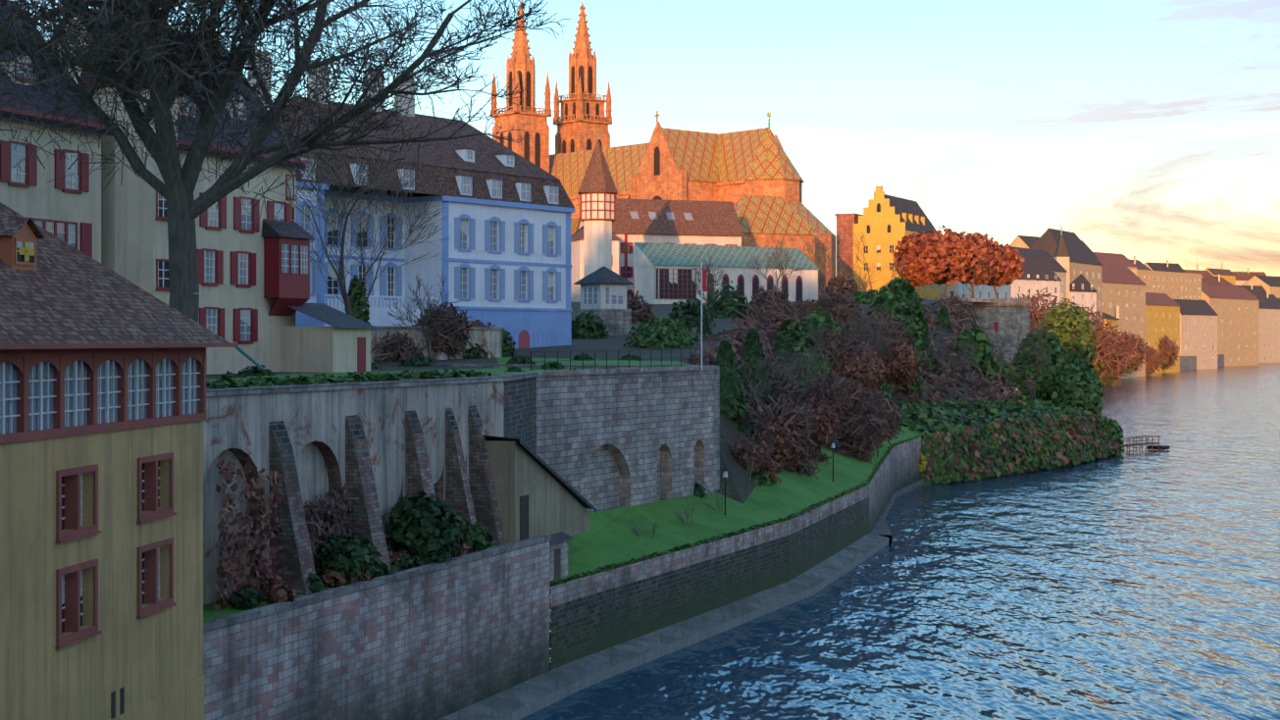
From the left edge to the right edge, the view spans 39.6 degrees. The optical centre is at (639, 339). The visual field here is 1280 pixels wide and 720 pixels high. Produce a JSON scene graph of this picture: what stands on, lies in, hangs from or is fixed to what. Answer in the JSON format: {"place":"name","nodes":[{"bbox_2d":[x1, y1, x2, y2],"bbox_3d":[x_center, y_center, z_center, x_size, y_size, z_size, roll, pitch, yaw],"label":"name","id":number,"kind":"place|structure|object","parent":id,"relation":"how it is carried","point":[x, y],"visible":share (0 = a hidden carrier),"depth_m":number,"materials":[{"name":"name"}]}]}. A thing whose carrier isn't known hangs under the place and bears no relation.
{"place":"outdoors","nodes":[
{"label":"outdoors","id":0,"kind":"place"},
{"bbox_2d":[205,299,971,388],"bbox_3d":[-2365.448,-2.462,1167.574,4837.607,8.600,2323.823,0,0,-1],"label":"land","id":1,"kind":"structure","parent":0,"point":[578,346],"depth_m":137.18,"materials":[{"name":"grey plant"}]},
{"bbox_2d":[0,0,378,374],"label":"cream house","id":2,"kind":"structure","parent":1,"relation":"on","point":[254,285],"depth_m":94.62,"materials":[{"name":"paint"}]},
{"bbox_2d":[0,0,569,322],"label":"bare tree","id":3,"kind":"object","parent":1,"relation":"on","point":[176,190],"visible":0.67,"depth_m":60.70,"materials":[{"name":"brown plant"}]},
{"bbox_2d":[0,0,466,225],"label":"tree branches","id":4,"kind":"object","parent":3,"relation":"attached to","point":[115,36],"visible":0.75,"depth_m":60.04,"materials":[{"name":"brown plant"}]},
{"bbox_2d":[247,49,575,349],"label":"blue white house","id":5,"kind":"structure","parent":1,"relation":"on","point":[502,258],"depth_m":142.00,"materials":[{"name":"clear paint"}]},
{"bbox_2d":[413,363,719,512],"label":"bastion","id":6,"kind":"object","parent":1,"relation":"on","point":[634,435],"visible":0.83,"depth_m":99.70,"materials":[{"name":"grey stone"}]},
{"bbox_2d":[220,280,954,610],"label":"green bushes","id":7,"kind":"object","parent":1,"relation":"on","point":[427,530],"visible":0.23,"depth_m":90.38,"materials":[{"name":"green plant"}]},
{"bbox_2d":[490,0,835,299],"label":"cathedral","id":8,"kind":"structure","parent":1,"relation":"on","point":[673,164],"depth_m":379.58,"materials":[{"name":"stone"}]},
{"bbox_2d":[287,114,1053,432],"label":"bare tree","id":9,"kind":"object","parent":1,"relation":"on","point":[340,280],"visible":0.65,"depth_m":126.40,"materials":[{"name":"brown plant"}]},
{"bbox_2d":[205,274,1168,586],"bbox_3d":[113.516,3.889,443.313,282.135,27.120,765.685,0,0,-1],"label":"ivy foliage","id":10,"kind":"object","parent":1,"relation":"on","point":[1065,384],"visible":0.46,"depth_m":211.25,"materials":[{"name":"green plant"}]},
{"bbox_2d":[370,261,1018,514],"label":"garden furniture","id":11,"kind":"object","parent":1,"relation":"on","point":[489,339],"visible":0.25,"depth_m":126.64,"materials":[{"name":"white"}]},
{"bbox_2d":[571,126,819,335],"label":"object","id":12,"kind":"structure","parent":1,"relation":"on","point":[648,250],"depth_m":280.34,"materials":[{"name":"white paint"}]},
{"bbox_2d":[913,263,999,298],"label":"tree trunks","id":13,"kind":"object","parent":1,"relation":"on","point":[921,289],"visible":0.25,"depth_m":395.90,"materials":[{"name":"brown plant"}]},
{"bbox_2d":[891,224,1024,287],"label":"tree foliage","id":14,"kind":"object","parent":13,"relation":"attached to","point":[936,257],"visible":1,"depth_m":391.98,"materials":[{"name":"orange plant"}]},
{"bbox_2d":[834,186,1097,324],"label":"gabled row house","id":15,"kind":"structure","parent":1,"relation":"on","point":[884,223],"depth_m":433.24,"materials":[{"name":"yellow paint"}]},
{"bbox_2d":[938,298,1031,364],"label":"stone wall","id":16,"kind":"structure","parent":1,"relation":"on","point":[996,316],"depth_m":322.04,"materials":[{"name":"grey stone"}]},
{"bbox_2d":[12,0,1279,276],"label":"sky","id":17,"kind":"structure","parent":0,"point":[1149,130],"materials":[{"name":"blue"}]},
{"bbox_2d":[549,300,1073,669],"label":"bank slope","id":18,"kind":"structure","parent":0,"point":[596,612],"depth_m":100.25,"materials":[{"name":"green plant"}]},
{"bbox_2d":[213,274,1123,610],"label":"bushes","id":19,"kind":"object","parent":18,"relation":"on","point":[863,371],"visible":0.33,"depth_m":132.07,"materials":[{"name":"brown plant"}]},
{"bbox_2d":[565,417,781,539],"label":"lawn trees","id":20,"kind":"object","parent":18,"relation":"on","point":[680,516],"visible":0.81,"depth_m":105.01,"materials":[{"name":"brown plant"}]},
{"bbox_2d":[303,285,1179,579],"bbox_3d":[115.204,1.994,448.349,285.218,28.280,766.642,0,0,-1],"label":"bushes","id":21,"kind":"object","parent":18,"relation":"on","point":[868,417],"visible":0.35,"depth_m":149.88,"materials":[{"name":"red plant"}]},
{"bbox_2d":[881,428,899,441],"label":"shrub","id":22,"kind":"object","parent":18,"relation":"on","point":[890,433],"visible":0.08,"depth_m":149.87,"materials":[{"name":"brown plant"}]},
{"bbox_2d":[918,453,927,471],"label":"yellow foliage","id":23,"kind":"object","parent":18,"relation":"on","point":[922,463],"visible":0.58,"depth_m":186.04,"materials":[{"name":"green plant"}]},
{"bbox_2d":[519,361,1279,719],"bbox_3d":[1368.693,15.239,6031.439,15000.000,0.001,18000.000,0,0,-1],"label":"river","id":24,"kind":"structure","parent":0,"point":[1130,584],"depth_m":101.58,"materials":[{"name":"blue liquid"}]},
{"bbox_2d":[203,531,573,719],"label":"wall","id":25,"kind":"structure","parent":24,"relation":"in","point":[435,640],"depth_m":64.67,"materials":[{"name":"grey stone"}]},
{"bbox_2d":[203,371,596,604],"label":"wall","id":26,"kind":"structure","parent":25,"relation":"on","point":[465,448],"depth_m":68.65,"materials":[{"name":"paint"}]},
{"bbox_2d":[437,478,941,719],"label":"quay ledge","id":27,"kind":"object","parent":24,"relation":"in","point":[525,698],"visible":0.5,"depth_m":87.26,"materials":[{"name":"concrete"}]},
{"bbox_2d":[1121,435,1169,453],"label":"jetty","id":28,"kind":"object","parent":24,"relation":"in","point":[1152,446],"visible":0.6,"depth_m":243.87,"materials":[{"name":"brown wood"}]},
{"bbox_2d":[1179,354,1224,370],"bbox_3d":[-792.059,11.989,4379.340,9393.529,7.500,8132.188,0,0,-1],"label":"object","id":29,"kind":"structure","parent":0,"point":[1188,363],"depth_m":905.56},
{"bbox_2d":[1009,227,1279,377],"bbox_3d":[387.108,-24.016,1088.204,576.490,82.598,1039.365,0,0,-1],"label":"row of houses","id":30,"kind":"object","parent":29,"relation":"on","point":[1206,316],"visible":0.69,"depth_m":920.03,"materials":[{"name":"white paint"}]},
{"label":"ground surface","id":31,"kind":"structure","parent":0,"visible":0},
{"bbox_2d":[0,202,262,719],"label":"house","id":32,"kind":"structure","parent":31,"relation":"on","point":[102,392],"depth_m":46.55,"materials":[{"name":"yellow paint"}]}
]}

